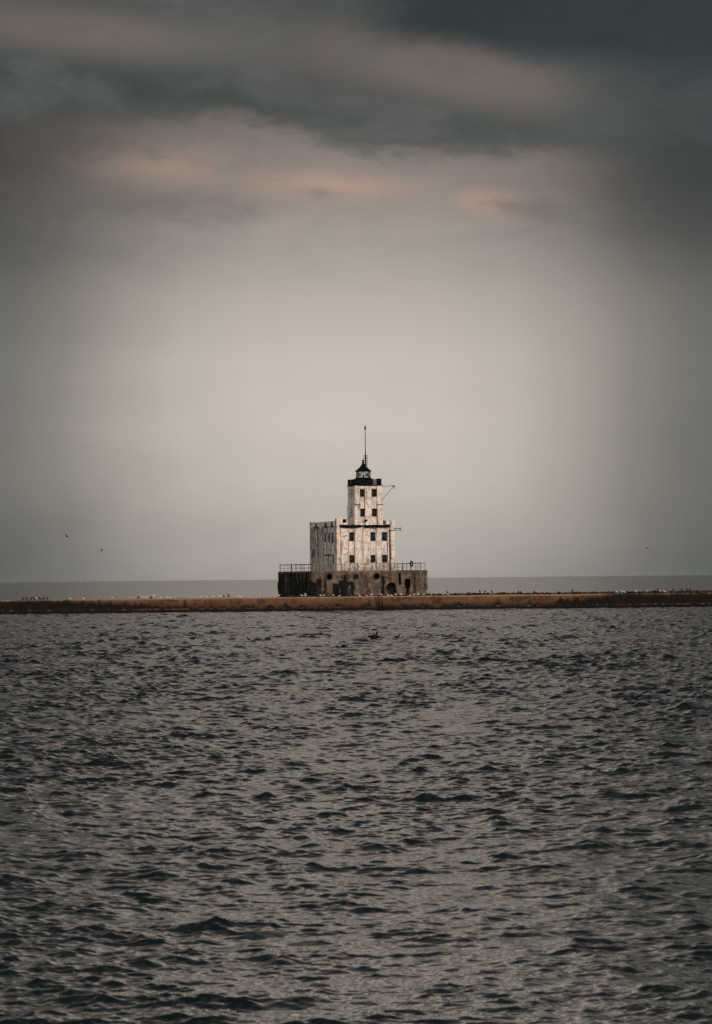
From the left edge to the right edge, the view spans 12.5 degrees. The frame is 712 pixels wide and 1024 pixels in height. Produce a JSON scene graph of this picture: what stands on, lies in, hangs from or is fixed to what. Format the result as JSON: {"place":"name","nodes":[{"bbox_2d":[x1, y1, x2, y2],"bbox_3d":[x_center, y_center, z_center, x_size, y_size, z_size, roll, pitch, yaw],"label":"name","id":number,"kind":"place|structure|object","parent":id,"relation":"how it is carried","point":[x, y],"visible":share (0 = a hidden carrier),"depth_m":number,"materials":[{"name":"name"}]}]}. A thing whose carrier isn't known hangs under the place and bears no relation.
{"place":"outdoors","nodes":[
{"label":"outdoors","id":0,"kind":"place"},
{"bbox_2d":[0,575,711,1023],"bbox_3d":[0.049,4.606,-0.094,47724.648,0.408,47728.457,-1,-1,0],"label":"lake water","id":1,"kind":"structure","parent":0,"point":[432,817],"depth_m":65.59,"materials":[{"name":"black liquid"}]},
{"bbox_2d":[277,570,427,596],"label":"concrete pier","id":2,"kind":"structure","parent":1,"relation":"in","point":[337,583],"depth_m":489.39,"materials":[{"name":"concrete"}]},
{"bbox_2d":[279,562,424,571],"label":"guard railing","id":3,"kind":"object","parent":2,"relation":"on","point":[420,563],"visible":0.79,"depth_m":490.48,"materials":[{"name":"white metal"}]},
{"bbox_2d":[310,426,401,570],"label":"lighthouse","id":4,"kind":"object","parent":2,"relation":"on","point":[363,534],"visible":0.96,"depth_m":491.68,"materials":[{"name":"paint"}]},
{"bbox_2d":[349,532,353,540],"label":"window","id":5,"kind":"structure","parent":4,"relation":"in","point":[351,534],"depth_m":490.66,"materials":[{"name":"glass"}]},
{"bbox_2d":[349,555,353,562],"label":"window","id":6,"kind":"structure","parent":4,"relation":"in","point":[351,557],"depth_m":490.60,"materials":[{"name":"glass"}]},
{"bbox_2d":[360,489,363,496],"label":"window","id":7,"kind":"structure","parent":4,"relation":"in","point":[361,490],"depth_m":491.74,"materials":[{"name":"glass"}]},
{"bbox_2d":[360,509,363,516],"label":"window","id":8,"kind":"structure","parent":4,"relation":"in","point":[361,510],"depth_m":491.62,"materials":[{"name":"glass"}]},
{"bbox_2d":[370,532,374,540],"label":"window","id":9,"kind":"structure","parent":4,"relation":"in","point":[372,534],"depth_m":491.62,"materials":[{"name":"glass"}]},
{"bbox_2d":[371,555,374,562],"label":"window","id":10,"kind":"structure","parent":4,"relation":"in","point":[372,556],"depth_m":491.50,"materials":[{"name":"glass"}]},
{"bbox_2d":[372,489,375,496],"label":"window","id":11,"kind":"structure","parent":4,"relation":"in","point":[373,490],"depth_m":492.22,"materials":[{"name":"glass"}]},
{"bbox_2d":[372,509,376,516],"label":"window","id":12,"kind":"structure","parent":4,"relation":"in","point":[374,514],"depth_m":492.22,"materials":[{"name":"glass"}]},
{"bbox_2d":[382,532,386,540],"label":"window","id":13,"kind":"structure","parent":4,"relation":"in","point":[384,534],"depth_m":492.10,"materials":[{"name":"glass"}]},
{"bbox_2d":[382,555,386,562],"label":"window","id":14,"kind":"structure","parent":4,"relation":"in","point":[384,557],"depth_m":491.98,"materials":[{"name":"glass"}]},
{"bbox_2d":[0,593,711,613],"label":"breakwater wall","id":15,"kind":"structure","parent":1,"relation":"in","point":[215,604],"depth_m":474.00,"materials":[{"name":"concrete"}]},
{"bbox_2d":[377,594,383,609],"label":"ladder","id":16,"kind":"object","parent":15,"relation":"attached to","point":[380,604],"visible":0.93,"depth_m":473.64,"materials":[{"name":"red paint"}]},
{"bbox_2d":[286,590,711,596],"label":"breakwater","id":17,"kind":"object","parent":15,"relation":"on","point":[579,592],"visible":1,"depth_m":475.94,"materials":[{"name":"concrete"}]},
{"bbox_2d":[367,631,379,638],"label":"duck","id":18,"kind":"object","parent":1,"relation":"on","point":[373,636],"visible":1,"depth_m":247.76},
{"bbox_2d":[0,0,711,581],"label":"sky","id":19,"kind":"structure","parent":0,"point":[240,240],"materials":[{"name":"grey"}]}
]}

